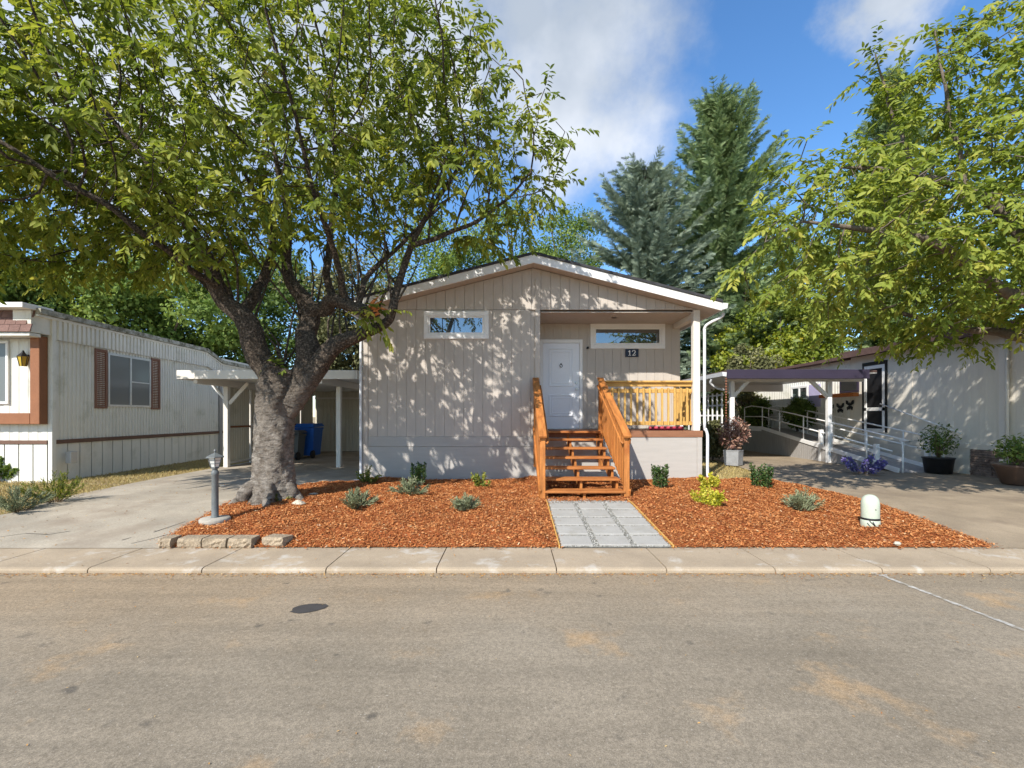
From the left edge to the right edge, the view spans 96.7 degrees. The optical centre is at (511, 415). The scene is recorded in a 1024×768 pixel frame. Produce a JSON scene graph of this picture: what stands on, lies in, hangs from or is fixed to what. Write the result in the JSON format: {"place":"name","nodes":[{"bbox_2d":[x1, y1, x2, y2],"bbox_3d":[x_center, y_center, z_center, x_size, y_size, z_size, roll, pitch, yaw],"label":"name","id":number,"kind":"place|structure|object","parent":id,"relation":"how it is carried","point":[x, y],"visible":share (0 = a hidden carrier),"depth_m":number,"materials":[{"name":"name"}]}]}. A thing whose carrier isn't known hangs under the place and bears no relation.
{"place":"outdoors","nodes":[
{"label":"outdoors","id":0,"kind":"place"},
{"bbox_2d":[0,480,119,514],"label":"dry grass","id":1,"kind":"structure","parent":0,"point":[84,488],"depth_m":8.74,"materials":[{"name":"plant"}]},
{"bbox_2d":[0,451,362,547],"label":"driveway","id":2,"kind":"structure","parent":0,"point":[169,507],"depth_m":6.74,"materials":[{"name":"grey concrete"}]},
{"bbox_2d":[0,485,55,512],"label":"bush","id":3,"kind":"object","parent":2,"relation":"on","point":[15,503],"visible":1,"depth_m":6.64,"materials":[{"name":"green plant"}]},
{"bbox_2d":[17,469,86,502],"bbox_3d":[-7.304,1.108,7.197,0.962,0.535,0.759,0,0,39],"label":"bush","id":4,"kind":"object","parent":2,"relation":"on","point":[59,489],"visible":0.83,"depth_m":7.21,"materials":[{"name":"green plant"}]},
{"bbox_2d":[177,370,362,466],"bbox_3d":[-5.850,0.150,14.410,4.340,2.480,7.180,0,0,0],"label":"carport","id":5,"kind":"object","parent":2,"relation":"on","point":[238,396],"visible":0.4,"depth_m":12.18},
{"bbox_2d":[294,430,306,459],"bbox_3d":[-6.820,0.910,14.225,0.560,0.920,0.670,0,0,0],"label":"wheeled bin","id":6,"kind":"object","parent":2,"relation":"on","point":[299,442],"visible":0.46,"depth_m":14.08,"materials":[{"name":"grey plastic"}]},
{"bbox_2d":[294,423,323,457],"bbox_3d":[-6.720,0.810,15.075,0.660,1.120,0.890,0,0,0],"label":"wheeled bin","id":7,"kind":"object","parent":2,"relation":"on","point":[313,442],"visible":0.71,"depth_m":14.80,"materials":[{"name":"blue plastic"}]},
{"bbox_2d":[315,392,362,450],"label":"storage shed","id":8,"kind":"structure","parent":2,"relation":"on","point":[325,409],"depth_m":17.68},
{"bbox_2d":[0,417,832,548],"bbox_3d":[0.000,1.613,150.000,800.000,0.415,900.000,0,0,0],"label":"ground","id":9,"kind":"structure","parent":0,"point":[248,461],"depth_m":10.75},
{"bbox_2d":[0,456,18,481],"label":"bush","id":10,"kind":"object","parent":9,"relation":"on","point":[4,469],"visible":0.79,"depth_m":9.51,"materials":[{"name":"green plant"}]},
{"bbox_2d":[1,234,69,314],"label":"leafy tree","id":11,"kind":"object","parent":9,"relation":"on","point":[49,305],"visible":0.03,"depth_m":18.16,"materials":[{"name":"green plant"}]},
{"bbox_2d":[0,232,190,341],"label":"leafy tree","id":12,"kind":"object","parent":9,"relation":"on","point":[12,295],"visible":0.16,"depth_m":18.55,"materials":[{"name":"green plant"}]},
{"bbox_2d":[0,302,251,482],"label":"mobile home","id":13,"kind":"object","parent":9,"relation":"on","point":[81,397],"visible":0.68,"depth_m":10.62,"materials":[{"name":"metal"}]},
{"bbox_2d":[0,341,8,403],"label":"window","id":14,"kind":"structure","parent":13,"relation":"in","point":[4,345],"depth_m":9.52,"materials":[{"name":"grey"}]},
{"bbox_2d":[108,353,150,407],"bbox_3d":[-9.794,-0.880,11.668,0.050,1.300,1.400,0,0,-3],"label":"window","id":15,"kind":"structure","parent":13,"relation":"in","point":[129,377],"depth_m":11.61,"materials":[{"name":"glass"}]},
{"bbox_2d":[57,458,248,484],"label":"dry grass","id":16,"kind":"structure","parent":9,"relation":"on","point":[193,467],"depth_m":11.04,"materials":[{"name":"beige plant"}]},
{"bbox_2d":[55,244,269,362],"bbox_3d":[-16.212,-3.253,21.356,8.234,9.460,7.322,0,0,34],"label":"leafy tree","id":17,"kind":"object","parent":9,"relation":"on","point":[204,306],"visible":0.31,"depth_m":20.35,"materials":[{"name":"green plant"}]},
{"bbox_2d":[179,235,343,369],"bbox_3d":[-13.999,-4.190,25.174,9.535,11.333,7.938,0,0,0],"label":"leafy tree","id":18,"kind":"object","parent":9,"relation":"on","point":[280,312],"visible":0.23,"depth_m":23.82,"materials":[{"name":"green plant"}]},
{"bbox_2d":[0,0,599,506],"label":"cherry tree","id":19,"kind":"object","parent":9,"relation":"on","point":[284,390],"visible":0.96,"depth_m":6.54,"materials":[{"name":"green plant"}]},
{"bbox_2d":[268,243,407,371],"bbox_3d":[-8.729,-4.143,25.593,8.335,11.239,7.651,0,0,0],"label":"leafy tree","id":20,"kind":"object","parent":9,"relation":"on","point":[342,362],"visible":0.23,"depth_m":24.02,"materials":[{"name":"green plant"}]},
{"bbox_2d":[149,475,584,549],"bbox_3d":[-1.665,1.391,7.490,5.670,0.312,4.500,0,0,0],"label":"mulch bed","id":21,"kind":"object","parent":9,"relation":"on","point":[396,521],"visible":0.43,"depth_m":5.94,"materials":[{"name":"brown wood"}]},
{"bbox_2d":[158,535,181,548],"bbox_3d":[-3.980,1.464,5.293,0.140,0.115,0.194,0,0,0],"label":"retaining block","id":22,"kind":"object","parent":21,"relation":"on","point":[169,541],"depth_m":5.22,"materials":[{"name":"beige stone"}]},
{"bbox_2d":[177,535,210,548],"bbox_3d":[-3.700,1.464,5.295,0.275,0.115,0.198,0,0,0],"label":"retaining block","id":23,"kind":"object","parent":21,"relation":"on","point":[191,541],"depth_m":5.21,"materials":[{"name":"beige stone"}]},
{"bbox_2d":[198,449,230,525],"bbox_3d":[-3.980,0.948,6.100,0.370,1.015,0.370,0,0,0],"label":"lamp post","id":24,"kind":"object","parent":21,"relation":"on","point":[214,461],"visible":0.98,"depth_m":6.06,"materials":[{"name":"grey metal"}]},
{"bbox_2d":[202,535,234,548],"bbox_3d":[-3.410,1.464,5.295,0.275,0.115,0.198,0,0,0],"label":"retaining block","id":25,"kind":"object","parent":21,"relation":"on","point":[217,541],"depth_m":5.21,"materials":[{"name":"beige stone"}]},
{"bbox_2d":[227,535,259,548],"bbox_3d":[-3.120,1.464,5.293,0.272,0.115,0.195,0,0,0],"label":"retaining block","id":26,"kind":"object","parent":21,"relation":"on","point":[243,541],"depth_m":5.21,"materials":[{"name":"beige stone"}]},
{"bbox_2d":[262,534,292,546],"bbox_3d":[-2.741,1.458,5.325,0.270,0.127,0.191,0,0,13],"label":"retaining block","id":27,"kind":"object","parent":21,"relation":"on","point":[277,540],"depth_m":5.26,"materials":[{"name":"beige stone"}]},
{"bbox_2d":[292,500,305,504],"bbox_3d":[-3.244,1.308,6.904,0.215,0.081,0.144,0,0,0],"label":"rock","id":28,"kind":"object","parent":21,"relation":"on","point":[298,502],"visible":0.8,"depth_m":6.87,"materials":[{"name":"white stone"}]},
{"bbox_2d":[339,487,378,509],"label":"shrub","id":29,"kind":"object","parent":21,"relation":"on","point":[356,498],"visible":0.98,"depth_m":6.68,"materials":[{"name":"green plant"}]},
{"bbox_2d":[356,465,381,483],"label":"shrub","id":30,"kind":"object","parent":21,"relation":"on","point":[367,478],"visible":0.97,"depth_m":8.69,"materials":[{"name":"green plant"}]},
{"bbox_2d":[389,474,430,494],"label":"shrub","id":31,"kind":"object","parent":21,"relation":"on","point":[409,487],"visible":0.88,"depth_m":7.45,"materials":[{"name":"green plant"}]},
{"bbox_2d":[410,461,426,485],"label":"shrub","id":32,"kind":"object","parent":21,"relation":"on","point":[419,470],"visible":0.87,"depth_m":8.66,"materials":[{"name":"green plant"}]},
{"bbox_2d":[449,492,481,511],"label":"shrub","id":33,"kind":"object","parent":21,"relation":"on","point":[462,505],"visible":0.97,"depth_m":6.49,"materials":[{"name":"green plant"}]},
{"bbox_2d":[470,470,491,486],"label":"shrub","id":34,"kind":"object","parent":21,"relation":"on","point":[478,482],"visible":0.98,"depth_m":8.15,"materials":[{"name":"green plant"}]},
{"bbox_2d":[545,499,559,547],"bbox_3d":[0.545,1.429,6.259,0.016,0.193,2.082,0,0,0],"label":"path edging","id":35,"kind":"object","parent":21,"relation":"on","point":[553,524],"visible":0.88,"depth_m":5.90,"materials":[{"name":"brown wood"}]},
{"bbox_2d":[356,208,492,289],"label":"leafy tree","id":36,"kind":"object","parent":9,"relation":"on","point":[433,263],"visible":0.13,"depth_m":28.68,"materials":[{"name":"green plant"}]},
{"bbox_2d":[457,191,573,267],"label":"leafy tree","id":37,"kind":"object","parent":9,"relation":"on","point":[558,253],"visible":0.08,"depth_m":32.52,"materials":[{"name":"green plant"}]},
{"bbox_2d":[342,252,727,479],"bbox_3d":[0.447,-0.976,15.857,7.970,4.792,13.085,0,0,0],"label":"manufactured home","id":38,"kind":"object","parent":9,"relation":"on","point":[448,387],"visible":0.85,"depth_m":9.68,"materials":[{"name":"beige wood"}]},
{"bbox_2d":[424,311,488,338],"bbox_3d":[-1.183,-1.928,9.663,1.377,0.580,0.042,0,0,0],"label":"window","id":39,"kind":"structure","parent":38,"relation":"in","point":[437,324],"depth_m":9.65,"materials":[{"name":"clear glass"}]},
{"bbox_2d":[540,339,582,428],"bbox_3d":[1.181,-0.760,10.893,1.017,2.147,0.095,0,0,0],"label":"door","id":40,"kind":"structure","parent":38,"relation":"in","point":[561,360],"depth_m":10.91,"materials":[{"name":"white metal"}]},
{"bbox_2d":[590,324,664,348],"bbox_3d":[2.773,-1.912,10.913,1.789,0.599,0.042,0,0,0],"label":"window","id":41,"kind":"structure","parent":38,"relation":"in","point":[602,336],"depth_m":10.90,"materials":[{"name":"clear glass"}]},
{"bbox_2d":[648,426,683,429],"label":"flowers","id":42,"kind":"object","parent":38,"relation":"on","point":[665,427],"visible":1,"depth_m":9.93,"materials":[{"name":"red plant"}]},
{"bbox_2d":[525,202,620,272],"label":"leafy tree","id":43,"kind":"object","parent":9,"relation":"on","point":[575,226],"visible":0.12,"depth_m":34.57,"materials":[{"name":"green plant"}]},
{"bbox_2d":[533,378,631,498],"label":"entry stairs","id":44,"kind":"structure","parent":9,"relation":"on","point":[614,431],"depth_m":8.15,"materials":[{"name":"orange wood"}]},
{"bbox_2d":[568,145,743,429],"bbox_3d":[7.332,-6.291,26.122,13.426,17.085,11.880,0,0,-35],"label":"conifer tree","id":45,"kind":"object","parent":9,"relation":"on","point":[638,208],"visible":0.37,"depth_m":24.79,"materials":[{"name":"green plant"}]},
{"bbox_2d":[700,419,728,460],"bbox_3d":[6.136,0.775,14.013,1.135,1.399,0.999,0,0,0],"label":"garden bush","id":46,"kind":"object","parent":9,"relation":"on","point":[716,448],"visible":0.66,"depth_m":13.82,"materials":[{"name":"green plant"}]},
{"bbox_2d":[700,389,728,427],"bbox_3d":[6.960,0.248,15.497,1.198,2.456,0.992,0,0,0],"label":"garden bush","id":47,"kind":"object","parent":9,"relation":"on","point":[715,391],"visible":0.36,"depth_m":15.31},
{"bbox_2d":[702,458,750,478],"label":"dry grass","id":48,"kind":"structure","parent":9,"relation":"on","point":[724,471],"depth_m":11.39,"materials":[{"name":"beige plant"}]},
{"bbox_2d":[687,262,797,405],"bbox_3d":[12.258,-3.057,23.733,5.982,9.962,6.368,0,0,19],"label":"tree","id":49,"kind":"object","parent":9,"relation":"on","point":[729,297],"visible":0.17,"depth_m":23.61,"materials":[{"name":"green plant"}]},
{"bbox_2d":[647,75,850,421],"bbox_3d":[13.839,-9.793,30.016,13.704,23.804,13.592,0,0,0],"label":"conifer tree","id":50,"kind":"object","parent":9,"relation":"on","point":[718,149],"visible":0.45,"depth_m":28.45,"materials":[{"name":"green plant"}]},
{"bbox_2d":[724,343,786,420],"bbox_3d":[10.737,-0.942,20.523,3.168,4.837,2.884,0,0,0],"label":"garden bush","id":51,"kind":"object","parent":9,"relation":"on","point":[760,362],"visible":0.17,"depth_m":20.03,"materials":[{"name":"green plant"}]},
{"bbox_2d":[739,396,772,431],"bbox_3d":[10.460,0.319,19.210,1.668,2.314,1.531,0,0,-19],"label":"garden bush","id":52,"kind":"object","parent":9,"relation":"on","point":[753,411],"visible":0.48,"depth_m":18.94,"materials":[{"name":"green plant"}]},
{"bbox_2d":[709,283,854,372],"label":"leafy tree","id":53,"kind":"object","parent":9,"relation":"on","point":[791,344],"visible":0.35,"depth_m":22.07,"materials":[{"name":"green plant"}]},
{"bbox_2d":[569,476,1003,549],"bbox_3d":[3.420,1.393,7.490,4.500,0.307,4.500,0,0,0],"label":"mulch bed","id":54,"kind":"object","parent":9,"relation":"on","point":[781,531],"visible":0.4,"depth_m":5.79,"materials":[{"name":"brown wood"}]},
{"bbox_2d":[628,499,673,547],"bbox_3d":[1.855,1.429,6.259,0.016,0.193,2.082,0,0,0],"label":"path edging","id":55,"kind":"object","parent":54,"relation":"on","point":[658,530],"visible":0.63,"depth_m":5.90,"materials":[{"name":"brown wood"}]},
{"bbox_2d":[651,464,669,487],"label":"shrub","id":56,"kind":"object","parent":54,"relation":"on","point":[660,478],"visible":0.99,"depth_m":8.22,"materials":[{"name":"green plant"}]},
{"bbox_2d":[689,483,727,506],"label":"shrub","id":57,"kind":"object","parent":54,"relation":"on","point":[716,498],"visible":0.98,"depth_m":6.62,"materials":[{"name":"yellow plant"}]},
{"bbox_2d":[698,472,720,487],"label":"shrub","id":58,"kind":"object","parent":54,"relation":"on","point":[714,481],"visible":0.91,"depth_m":8.19,"materials":[{"name":"yellow plant"}]},
{"bbox_2d":[749,462,774,487],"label":"shrub","id":59,"kind":"object","parent":54,"relation":"on","point":[764,475],"visible":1,"depth_m":8.31,"materials":[{"name":"green plant"}]},
{"bbox_2d":[780,487,825,511],"bbox_3d":[4.217,1.208,6.604,0.527,0.382,0.491,0,0,10],"label":"shrub","id":60,"kind":"object","parent":54,"relation":"on","point":[799,501],"visible":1,"depth_m":6.54,"materials":[{"name":"green plant"}]},
{"bbox_2d":[860,494,881,527],"bbox_3d":[4.550,1.239,5.777,0.217,0.485,0.223,0,0,0],"label":"utility pedestal","id":61,"kind":"object","parent":54,"relation":"on","point":[870,511],"visible":0.89,"depth_m":5.71,"materials":[{"name":"white plastic"}]},
{"bbox_2d":[752,217,908,359],"bbox_3d":[23.643,-7.148,36.022,12.952,17.251,10.752,0,0,0],"label":"leafy tree","id":62,"kind":"object","parent":9,"relation":"on","point":[824,238],"visible":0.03,"depth_m":34.24,"materials":[{"name":"green plant"}]},
{"bbox_2d":[826,64,951,351],"bbox_3d":[27.090,-11.706,32.871,9.441,26.737,9.266,0,0,0],"label":"conifer tree","id":63,"kind":"object","parent":9,"relation":"on","point":[881,128],"visible":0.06,"depth_m":32.45,"materials":[{"name":"green plant"}]},
{"bbox_2d":[875,217,1023,343],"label":"leafy tree","id":64,"kind":"object","parent":9,"relation":"on","point":[956,315],"visible":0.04,"depth_m":26.06,"materials":[{"name":"green plant"}]},
{"bbox_2d":[0,573,1023,767],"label":"road","id":65,"kind":"structure","parent":0,"point":[543,670],"depth_m":2.79,"materials":[{"name":"grey asphalt"}]},
{"bbox_2d":[290,604,327,612],"bbox_3d":[-1.648,1.563,3.700,0.271,0.001,0.188,0,0,0],"label":"asphalt patch","id":66,"kind":"object","parent":65,"relation":"on","point":[305,608],"visible":1,"depth_m":3.70,"materials":[{"name":"grey asphalt"}]},
{"bbox_2d":[0,480,1023,763],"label":"leaf litter","id":67,"kind":"object","parent":65,"relation":"on","point":[484,574],"visible":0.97,"depth_m":4.49,"materials":[{"name":"brown plant"}]},
{"bbox_2d":[872,573,1023,630],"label":"road line","id":68,"kind":"object","parent":65,"relation":"on","point":[986,615],"visible":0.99,"depth_m":3.80,"materials":[{"name":"paint"}]},
{"bbox_2d":[0,547,1023,572],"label":"pavement","id":69,"kind":"structure","parent":0,"point":[583,560],"depth_m":4.79,"materials":[{"name":"beige concrete"}]},
{"bbox_2d":[0,0,1023,416],"label":"sky","id":70,"kind":"structure","parent":0,"point":[627,71],"materials":[{"name":"blue"}]},
{"bbox_2d":[547,498,671,547],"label":"path","id":71,"kind":"structure","parent":0,"point":[569,517],"depth_m":5.85,"materials":[{"name":"grey concrete"}]},
{"bbox_2d":[702,449,1023,547],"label":"driveway","id":72,"kind":"structure","parent":0,"point":[991,509],"depth_m":8.22,"materials":[{"name":"grey concrete"}]},
{"bbox_2d":[716,416,750,465],"bbox_3d":[6.071,0.683,12.475,0.906,1.357,0.833,0,0,-37],"label":"planter tub","id":73,"kind":"object","parent":72,"relation":"on","point":[733,456],"visible":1,"depth_m":12.36,"materials":[{"name":"grey plant"}]},
{"bbox_2d":[680,369,876,462],"bbox_3d":[8.105,0.030,16.140,4.390,2.680,6.720,0,0,0],"label":"carport","id":74,"kind":"object","parent":72,"relation":"on","point":[755,380],"visible":0.73,"depth_m":13.30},
{"bbox_2d":[688,392,722,429],"bbox_3d":[6.525,0.170,15.450,0.050,1.800,2.700,0,0,0],"label":"trellis","id":75,"kind":"object","parent":74,"relation":"attached to","point":[712,405],"visible":0.2,"depth_m":14.76,"materials":[{"name":"white wood"}]},
{"bbox_2d":[725,378,726,431],"bbox_3d":[6.050,-0.260,12.860,0.055,1.630,0.055,0,0,-23],"label":"rain chain","id":76,"kind":"object","parent":74,"relation":"hanging from","point":[726,399],"visible":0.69,"depth_m":12.85,"materials":[{"name":"brown metal"}]},
{"bbox_2d":[777,397,817,431],"bbox_3d":[10.326,0.389,16.390,1.348,2.173,1.241,0,0,0],"label":"bush","id":77,"kind":"object","parent":72,"relation":"on","point":[800,405],"visible":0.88,"depth_m":16.16,"materials":[{"name":"green plant"}]},
{"bbox_2d":[742,403,960,472],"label":"wheelchair ramp","id":78,"kind":"structure","parent":72,"relation":"on","point":[792,442],"depth_m":14.00,"materials":[{"name":"white metal"}]},
{"bbox_2d":[841,454,887,473],"bbox_3d":[8.345,1.133,10.812,0.910,0.484,1.191,0,0,41],"label":"flowering plant","id":79,"kind":"object","parent":72,"relation":"on","point":[875,467],"visible":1,"depth_m":10.62,"materials":[{"name":"purple plant"}]},
{"bbox_2d":[710,0,1023,372],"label":"cherry tree","id":80,"kind":"object","parent":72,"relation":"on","point":[904,177],"visible":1,"depth_m":6.53,"materials":[{"name":"green plant"}]},
{"bbox_2d":[728,320,1023,477],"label":"neighbour home","id":81,"kind":"object","parent":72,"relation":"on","point":[979,406],"visible":0.56,"depth_m":11.60,"materials":[{"name":"metal"}]},
{"bbox_2d":[791,385,807,400],"bbox_3d":[10.668,-0.730,16.900,0.037,0.760,1.000,0,0,0],"label":"window","id":82,"kind":"structure","parent":81,"relation":"in","point":[797,391],"depth_m":16.86,"materials":[{"name":"white glass"}]},
{"bbox_2d":[819,393,858,397],"bbox_3d":[10.540,-0.665,14.725,0.200,0.110,1.550,0,0,0],"label":"window box","id":83,"kind":"object","parent":81,"relation":"attached to","point":[843,395],"visible":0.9,"depth_m":14.33,"materials":[{"name":"brown wood"}]},
{"bbox_2d":[836,403,843,412],"bbox_3d":[10.662,-0.260,14.790,0.021,0.320,0.340,0,0,0],"label":"butterfly ornament","id":84,"kind":"object","parent":81,"relation":"attached to","point":[839,407],"visible":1,"depth_m":14.78,"materials":[{"name":"black metal"}]},
{"bbox_2d":[840,382,858,392],"bbox_3d":[10.666,-0.970,14.400,0.044,0.440,0.800,0,0,0],"label":"window","id":85,"kind":"structure","parent":81,"relation":"in","point":[845,387],"depth_m":14.35,"materials":[{"name":"grey glass"}]},
{"bbox_2d":[846,400,853,409],"bbox_3d":[10.662,-0.340,14.370,0.021,0.320,0.340,0,0,0],"label":"butterfly ornament","id":86,"kind":"object","parent":81,"relation":"attached to","point":[849,404],"visible":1,"depth_m":14.36,"materials":[{"name":"black metal"}]},
{"bbox_2d":[862,360,887,432],"bbox_3d":[10.669,-0.565,13.400,0.039,2.070,0.900,0,0,0],"label":"screen door","id":87,"kind":"structure","parent":81,"relation":"in","point":[874,389],"depth_m":13.33,"materials":[{"name":"white metal"}]},
{"bbox_2d":[917,422,961,473],"bbox_3d":[10.145,0.755,10.841,0.782,1.214,0.776,0,0,0],"label":"plant pot","id":88,"kind":"object","parent":72,"relation":"on","point":[938,463],"visible":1,"depth_m":10.71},
{"bbox_2d":[987,433,1023,485],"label":"plant pot","id":89,"kind":"object","parent":72,"relation":"on","point":[1009,473],"visible":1,"depth_m":8.97,"materials":[{"name":"brown ceramic"}]}
]}

